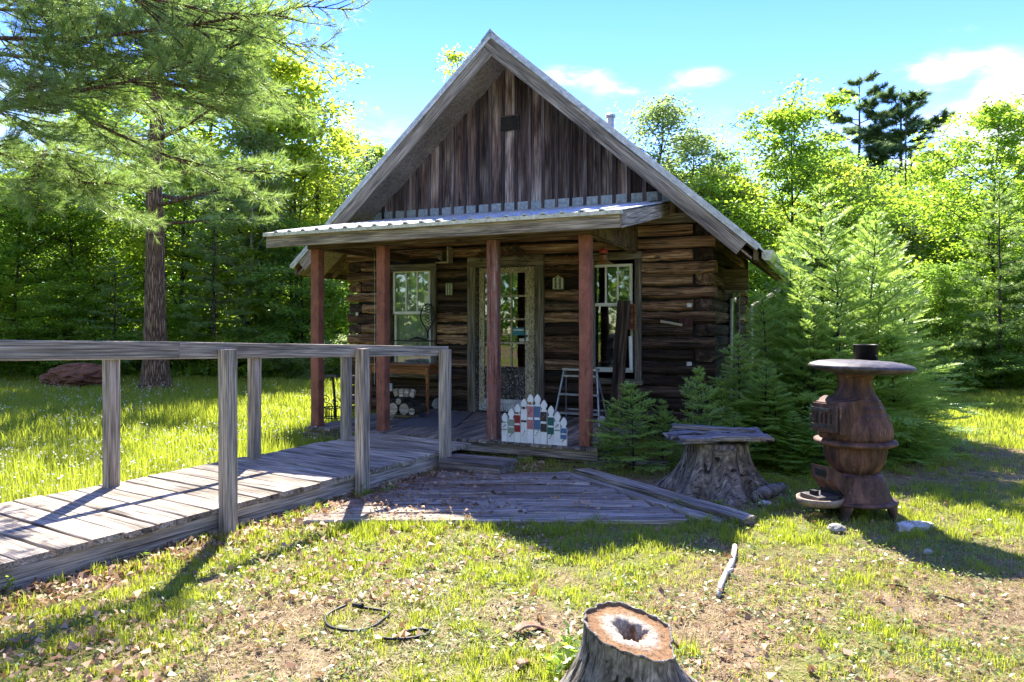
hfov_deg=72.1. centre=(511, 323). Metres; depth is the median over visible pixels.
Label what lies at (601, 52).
sky
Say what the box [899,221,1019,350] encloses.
broadleaf tree
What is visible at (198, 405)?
grass
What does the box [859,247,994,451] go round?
fir tree
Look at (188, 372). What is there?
undergrowth
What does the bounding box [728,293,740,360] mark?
side window
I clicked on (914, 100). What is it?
pine tree
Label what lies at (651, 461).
old timber
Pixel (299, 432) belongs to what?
white wildflowers
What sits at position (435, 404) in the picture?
log
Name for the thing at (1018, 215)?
broadleaf tree
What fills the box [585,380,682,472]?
fir tree
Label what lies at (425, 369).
side table
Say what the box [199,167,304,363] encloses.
birch tree
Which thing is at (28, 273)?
broadleaf tree
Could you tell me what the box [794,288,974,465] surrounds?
fir tree
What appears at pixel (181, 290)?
broadleaf tree
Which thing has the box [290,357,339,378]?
shrub
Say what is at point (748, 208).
distant woods
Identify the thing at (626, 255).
window
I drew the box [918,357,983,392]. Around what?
shrub
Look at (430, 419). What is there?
door mat
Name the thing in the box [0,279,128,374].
broadleaf tree
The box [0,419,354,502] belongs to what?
grass
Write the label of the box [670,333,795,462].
fir tree
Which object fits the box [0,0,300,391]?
white pine
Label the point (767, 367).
fir tree
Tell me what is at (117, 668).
fallen leaves
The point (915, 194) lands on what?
broadleaf tree
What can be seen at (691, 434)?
plank table top
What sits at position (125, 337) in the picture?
shrub
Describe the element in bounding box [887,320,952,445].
fir tree
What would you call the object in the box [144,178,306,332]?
broadleaf tree
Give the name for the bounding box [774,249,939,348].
broadleaf tree
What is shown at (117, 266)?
broadleaf tree
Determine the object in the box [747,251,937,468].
fir tree
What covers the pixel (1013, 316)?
broadleaf tree
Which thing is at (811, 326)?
fir tree
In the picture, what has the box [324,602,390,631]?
hose
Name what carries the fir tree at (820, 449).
on the lawn at (300, 660)
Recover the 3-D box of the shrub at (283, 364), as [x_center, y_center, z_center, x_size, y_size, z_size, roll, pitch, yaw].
[-5.708,0.932,17.283,1.554,1.069,1.585,0,0,-7]
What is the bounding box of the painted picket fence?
[502,394,566,445]
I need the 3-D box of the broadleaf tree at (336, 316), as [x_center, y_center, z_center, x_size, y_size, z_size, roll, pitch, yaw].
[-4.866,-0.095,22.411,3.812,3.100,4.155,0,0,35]
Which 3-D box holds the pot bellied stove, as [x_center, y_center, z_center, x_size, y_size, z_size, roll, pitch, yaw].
[2.527,0.801,5.259,0.889,1.272,0.732,0,0,0]
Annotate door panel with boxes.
[485,372,524,399]
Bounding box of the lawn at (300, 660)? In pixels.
[0,338,1023,681]
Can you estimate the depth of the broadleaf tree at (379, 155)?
27.00 m
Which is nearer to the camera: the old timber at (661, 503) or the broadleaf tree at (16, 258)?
the old timber at (661, 503)
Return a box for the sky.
[0,0,1023,290]
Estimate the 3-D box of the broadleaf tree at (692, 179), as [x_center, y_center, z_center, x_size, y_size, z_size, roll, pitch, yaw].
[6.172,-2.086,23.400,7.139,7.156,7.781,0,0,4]
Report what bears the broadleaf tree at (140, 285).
on the lawn at (300, 660)
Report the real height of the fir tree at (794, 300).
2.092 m
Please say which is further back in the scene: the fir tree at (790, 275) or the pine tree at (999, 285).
the pine tree at (999, 285)
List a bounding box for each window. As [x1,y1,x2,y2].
[390,263,438,378]
[593,251,643,384]
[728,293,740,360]
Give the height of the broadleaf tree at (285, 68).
9.872 m
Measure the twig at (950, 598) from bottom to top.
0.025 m
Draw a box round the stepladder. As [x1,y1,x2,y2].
[554,368,607,427]
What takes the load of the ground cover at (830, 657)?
on the lawn at (300, 660)
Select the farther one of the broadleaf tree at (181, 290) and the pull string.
the broadleaf tree at (181, 290)
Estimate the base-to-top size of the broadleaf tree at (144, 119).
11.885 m
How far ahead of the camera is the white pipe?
8.81 m
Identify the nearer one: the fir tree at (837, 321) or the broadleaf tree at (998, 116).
the fir tree at (837, 321)
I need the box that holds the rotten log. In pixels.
[750,482,785,502]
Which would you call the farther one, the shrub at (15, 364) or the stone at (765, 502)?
the shrub at (15, 364)
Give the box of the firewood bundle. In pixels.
[390,388,426,417]
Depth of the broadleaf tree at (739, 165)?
22.27 m
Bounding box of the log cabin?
[263,29,788,463]
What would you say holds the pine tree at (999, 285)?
on the lawn at (300, 660)
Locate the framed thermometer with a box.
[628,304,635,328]
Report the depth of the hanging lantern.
7.86 m
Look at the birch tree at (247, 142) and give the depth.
19.42 m
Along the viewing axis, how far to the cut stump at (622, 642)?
2.55 m
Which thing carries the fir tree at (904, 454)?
on the lawn at (300, 660)
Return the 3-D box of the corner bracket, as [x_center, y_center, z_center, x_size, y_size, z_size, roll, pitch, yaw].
[-0.981,-0.957,9.967,0.250,0.220,0.140,0,0,24]
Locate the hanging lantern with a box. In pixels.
[593,243,613,263]
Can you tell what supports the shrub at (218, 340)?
on the lawn at (300, 660)
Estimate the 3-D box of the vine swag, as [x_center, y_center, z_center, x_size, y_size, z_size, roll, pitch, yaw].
[-0.111,-0.930,9.559,0.851,0.356,0.144,0,0,21]
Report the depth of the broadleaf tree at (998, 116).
17.49 m
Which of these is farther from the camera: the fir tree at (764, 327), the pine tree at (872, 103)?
the pine tree at (872, 103)
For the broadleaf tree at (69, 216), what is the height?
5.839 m
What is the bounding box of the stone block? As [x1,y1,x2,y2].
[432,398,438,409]
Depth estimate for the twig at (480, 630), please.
3.17 m
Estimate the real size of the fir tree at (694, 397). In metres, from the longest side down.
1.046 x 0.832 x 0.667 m
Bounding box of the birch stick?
[716,543,736,597]
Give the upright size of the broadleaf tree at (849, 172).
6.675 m
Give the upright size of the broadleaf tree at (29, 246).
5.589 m
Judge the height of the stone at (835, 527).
0.060 m
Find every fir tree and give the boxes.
[577,407,631,467]
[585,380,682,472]
[634,399,683,473]
[667,366,733,466]
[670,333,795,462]
[703,380,759,461]
[704,180,976,451]
[705,291,818,455]
[721,411,772,470]
[722,359,817,469]
[737,223,831,426]
[743,378,822,479]
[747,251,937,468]
[754,300,849,464]
[755,268,842,452]
[760,411,828,479]
[781,399,830,472]
[789,209,962,455]
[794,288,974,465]
[796,308,916,467]
[824,209,977,432]
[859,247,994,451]
[873,332,961,465]
[874,268,987,436]
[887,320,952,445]
[887,397,939,462]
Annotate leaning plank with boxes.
[610,300,630,420]
[677,317,693,336]
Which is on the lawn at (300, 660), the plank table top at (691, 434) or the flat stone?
the flat stone
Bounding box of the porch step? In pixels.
[438,453,516,474]
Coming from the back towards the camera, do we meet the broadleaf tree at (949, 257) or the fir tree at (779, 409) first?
the broadleaf tree at (949, 257)
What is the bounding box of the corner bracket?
[434,247,452,263]
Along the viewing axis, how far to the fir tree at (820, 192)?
7.77 m
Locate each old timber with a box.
[562,471,724,526]
[573,468,756,525]
[594,456,668,470]
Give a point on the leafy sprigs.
(559, 653)
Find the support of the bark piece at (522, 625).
on the lawn at (300, 660)
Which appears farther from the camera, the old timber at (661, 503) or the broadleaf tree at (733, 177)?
the broadleaf tree at (733, 177)
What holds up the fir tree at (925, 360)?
on the lawn at (300, 660)
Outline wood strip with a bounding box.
[660,320,681,325]
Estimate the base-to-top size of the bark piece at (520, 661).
0.072 m
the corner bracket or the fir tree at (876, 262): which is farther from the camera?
the corner bracket
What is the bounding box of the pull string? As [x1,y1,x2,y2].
[374,253,374,384]
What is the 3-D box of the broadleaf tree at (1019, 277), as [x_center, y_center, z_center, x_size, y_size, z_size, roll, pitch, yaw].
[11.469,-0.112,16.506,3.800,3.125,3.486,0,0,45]
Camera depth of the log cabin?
9.29 m
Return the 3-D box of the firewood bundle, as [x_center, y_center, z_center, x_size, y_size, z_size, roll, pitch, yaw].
[-1.408,1.051,9.249,0.517,0.380,0.307,0,0,24]
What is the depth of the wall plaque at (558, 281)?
9.32 m
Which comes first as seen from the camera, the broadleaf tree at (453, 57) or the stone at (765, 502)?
the stone at (765, 502)
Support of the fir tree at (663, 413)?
on the lawn at (300, 660)
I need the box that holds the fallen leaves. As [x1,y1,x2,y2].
[0,453,1023,681]
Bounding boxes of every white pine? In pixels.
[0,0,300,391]
[0,0,371,243]
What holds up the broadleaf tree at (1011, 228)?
on the lawn at (300, 660)
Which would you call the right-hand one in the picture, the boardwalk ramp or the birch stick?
the birch stick
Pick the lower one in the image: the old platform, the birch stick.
the birch stick
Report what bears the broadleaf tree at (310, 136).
on the lawn at (300, 660)
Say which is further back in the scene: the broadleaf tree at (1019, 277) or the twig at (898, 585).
the broadleaf tree at (1019, 277)
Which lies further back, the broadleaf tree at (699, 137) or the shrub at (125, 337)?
the broadleaf tree at (699, 137)
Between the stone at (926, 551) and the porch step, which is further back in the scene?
the porch step
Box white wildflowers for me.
[0,378,338,497]
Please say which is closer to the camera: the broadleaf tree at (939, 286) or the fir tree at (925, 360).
the fir tree at (925, 360)
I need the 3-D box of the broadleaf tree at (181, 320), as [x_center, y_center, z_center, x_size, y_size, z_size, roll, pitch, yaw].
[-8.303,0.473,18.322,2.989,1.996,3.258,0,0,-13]
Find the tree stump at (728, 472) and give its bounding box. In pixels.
[654,441,783,504]
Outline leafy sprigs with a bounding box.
[2,474,817,678]
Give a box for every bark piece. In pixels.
[514,621,553,632]
[516,658,539,666]
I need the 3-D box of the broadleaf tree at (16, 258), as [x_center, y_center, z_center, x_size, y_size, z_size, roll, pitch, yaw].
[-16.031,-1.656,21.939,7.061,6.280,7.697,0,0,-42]
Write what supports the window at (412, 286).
in the log cabin
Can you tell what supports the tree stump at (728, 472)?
on the lawn at (300, 660)
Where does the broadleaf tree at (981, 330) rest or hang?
on the lawn at (300, 660)
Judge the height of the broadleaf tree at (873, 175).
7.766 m
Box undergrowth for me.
[0,250,1023,391]
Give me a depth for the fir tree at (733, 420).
6.74 m
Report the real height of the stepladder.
0.690 m
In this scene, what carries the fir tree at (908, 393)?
on the lawn at (300, 660)
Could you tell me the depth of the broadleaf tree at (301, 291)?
18.98 m
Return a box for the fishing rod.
[366,337,442,341]
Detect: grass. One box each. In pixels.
[0,367,1023,451]
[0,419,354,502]
[0,444,1023,681]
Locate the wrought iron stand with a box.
[324,374,339,418]
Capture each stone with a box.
[758,500,770,506]
[827,523,845,532]
[896,521,933,531]
[923,549,932,554]
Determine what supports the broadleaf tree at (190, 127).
on the lawn at (300, 660)
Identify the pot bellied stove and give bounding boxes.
[796,344,916,522]
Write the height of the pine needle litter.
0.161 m
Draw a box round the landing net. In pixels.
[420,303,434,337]
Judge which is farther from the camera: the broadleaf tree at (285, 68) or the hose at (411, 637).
the broadleaf tree at (285, 68)
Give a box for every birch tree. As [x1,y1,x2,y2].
[172,122,316,360]
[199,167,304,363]
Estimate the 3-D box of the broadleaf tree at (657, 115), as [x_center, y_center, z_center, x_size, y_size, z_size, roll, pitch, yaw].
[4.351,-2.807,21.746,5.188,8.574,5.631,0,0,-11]
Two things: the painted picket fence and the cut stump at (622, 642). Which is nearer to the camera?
the cut stump at (622, 642)
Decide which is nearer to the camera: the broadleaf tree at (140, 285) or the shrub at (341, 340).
the shrub at (341, 340)
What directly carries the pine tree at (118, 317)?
on the lawn at (300, 660)
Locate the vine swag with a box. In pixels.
[476,242,529,266]
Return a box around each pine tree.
[72,257,143,369]
[166,195,264,375]
[818,69,908,208]
[841,82,976,232]
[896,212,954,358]
[943,174,1023,389]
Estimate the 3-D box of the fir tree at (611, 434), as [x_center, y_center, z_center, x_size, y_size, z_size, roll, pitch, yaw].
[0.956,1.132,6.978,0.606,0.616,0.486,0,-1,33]
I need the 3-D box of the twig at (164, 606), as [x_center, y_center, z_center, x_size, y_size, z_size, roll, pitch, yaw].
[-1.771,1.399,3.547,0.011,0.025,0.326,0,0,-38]
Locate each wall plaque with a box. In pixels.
[446,283,452,294]
[553,275,563,288]
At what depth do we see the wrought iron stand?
9.03 m
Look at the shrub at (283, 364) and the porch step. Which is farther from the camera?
the shrub at (283, 364)
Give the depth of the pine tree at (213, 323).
17.86 m
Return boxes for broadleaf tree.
[0,135,73,367]
[0,168,179,362]
[0,170,132,373]
[0,184,76,311]
[0,264,36,365]
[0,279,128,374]
[1,172,113,324]
[7,201,168,361]
[8,0,363,329]
[9,61,235,328]
[36,23,383,328]
[37,216,240,339]
[119,136,236,336]
[127,303,241,373]
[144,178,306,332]
[163,88,365,336]
[209,310,310,371]
[219,215,357,369]
[249,174,345,332]
[285,122,384,329]
[285,280,356,340]
[329,141,391,202]
[433,43,474,82]
[607,83,765,205]
[643,112,778,291]
[660,160,737,212]
[680,167,836,333]
[686,74,949,350]
[687,143,811,336]
[745,217,919,353]
[750,133,904,302]
[762,158,945,300]
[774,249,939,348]
[840,183,1005,330]
[867,92,1023,331]
[874,152,1023,354]
[878,193,997,358]
[879,259,1015,377]
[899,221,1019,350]
[925,322,1022,387]
[934,253,1023,379]
[950,141,1023,301]
[959,310,1023,379]
[988,174,1023,270]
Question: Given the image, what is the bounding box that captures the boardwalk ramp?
[0,340,470,594]
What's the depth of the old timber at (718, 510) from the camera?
5.56 m
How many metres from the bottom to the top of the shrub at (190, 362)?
1.125 m
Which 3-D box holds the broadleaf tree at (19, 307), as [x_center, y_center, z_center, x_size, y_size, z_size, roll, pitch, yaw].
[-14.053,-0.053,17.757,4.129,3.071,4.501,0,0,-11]
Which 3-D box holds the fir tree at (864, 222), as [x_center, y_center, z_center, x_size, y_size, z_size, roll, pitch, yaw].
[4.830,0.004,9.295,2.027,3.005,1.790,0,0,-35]
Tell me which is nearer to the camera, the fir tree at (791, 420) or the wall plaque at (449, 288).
the fir tree at (791, 420)
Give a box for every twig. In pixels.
[154,593,167,611]
[474,627,486,642]
[883,584,907,587]
[928,595,967,604]
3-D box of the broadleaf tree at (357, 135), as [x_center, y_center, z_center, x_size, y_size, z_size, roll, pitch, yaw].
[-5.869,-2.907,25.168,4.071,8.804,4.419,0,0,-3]
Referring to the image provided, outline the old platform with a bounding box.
[302,472,686,525]
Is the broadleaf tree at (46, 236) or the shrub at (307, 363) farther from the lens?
the broadleaf tree at (46, 236)
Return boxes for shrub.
[0,337,44,378]
[15,323,86,369]
[79,328,170,378]
[172,338,203,373]
[196,334,244,374]
[214,323,296,371]
[261,339,308,377]
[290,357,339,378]
[309,334,353,374]
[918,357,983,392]
[964,349,1023,389]
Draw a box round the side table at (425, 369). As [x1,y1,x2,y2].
[370,362,438,413]
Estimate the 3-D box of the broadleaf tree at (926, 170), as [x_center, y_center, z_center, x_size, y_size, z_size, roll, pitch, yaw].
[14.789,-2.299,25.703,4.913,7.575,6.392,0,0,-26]
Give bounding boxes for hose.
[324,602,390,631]
[380,627,431,640]
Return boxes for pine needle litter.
[0,447,1023,659]
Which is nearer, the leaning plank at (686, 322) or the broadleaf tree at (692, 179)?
the leaning plank at (686, 322)
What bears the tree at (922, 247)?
on the lawn at (300, 660)
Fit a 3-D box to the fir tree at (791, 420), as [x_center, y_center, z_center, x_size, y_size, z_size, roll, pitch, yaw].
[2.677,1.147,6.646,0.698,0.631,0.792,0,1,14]
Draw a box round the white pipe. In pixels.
[629,336,632,369]
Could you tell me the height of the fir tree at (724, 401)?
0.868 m
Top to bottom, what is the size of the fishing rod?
0.075 m
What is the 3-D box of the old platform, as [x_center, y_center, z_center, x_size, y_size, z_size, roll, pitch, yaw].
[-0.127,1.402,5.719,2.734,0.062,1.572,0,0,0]
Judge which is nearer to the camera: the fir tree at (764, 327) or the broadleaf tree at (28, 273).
the fir tree at (764, 327)
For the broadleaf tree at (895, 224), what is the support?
on the lawn at (300, 660)
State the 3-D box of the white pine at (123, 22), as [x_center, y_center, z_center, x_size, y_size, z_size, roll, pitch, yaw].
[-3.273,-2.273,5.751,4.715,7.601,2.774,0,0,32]
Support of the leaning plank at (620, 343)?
on the log cabin
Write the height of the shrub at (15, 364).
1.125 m
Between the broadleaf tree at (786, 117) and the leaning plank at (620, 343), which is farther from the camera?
the broadleaf tree at (786, 117)
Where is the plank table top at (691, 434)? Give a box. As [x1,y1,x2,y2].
[663,423,774,443]
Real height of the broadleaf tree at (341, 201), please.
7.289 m
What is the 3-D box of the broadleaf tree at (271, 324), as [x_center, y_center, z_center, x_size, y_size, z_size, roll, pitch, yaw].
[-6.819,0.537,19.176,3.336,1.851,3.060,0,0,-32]
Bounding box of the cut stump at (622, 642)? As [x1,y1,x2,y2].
[559,601,698,681]
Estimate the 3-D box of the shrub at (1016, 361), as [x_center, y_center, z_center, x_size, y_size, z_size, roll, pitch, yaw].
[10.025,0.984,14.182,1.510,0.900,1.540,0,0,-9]
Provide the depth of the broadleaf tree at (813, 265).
19.49 m
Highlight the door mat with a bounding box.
[392,412,472,426]
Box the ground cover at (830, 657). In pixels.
[0,444,1023,681]
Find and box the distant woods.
[0,112,1023,359]
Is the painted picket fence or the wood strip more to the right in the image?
the wood strip
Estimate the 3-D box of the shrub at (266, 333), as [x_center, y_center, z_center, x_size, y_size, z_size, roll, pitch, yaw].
[-6.560,0.727,18.242,2.291,1.463,2.336,0,0,-23]

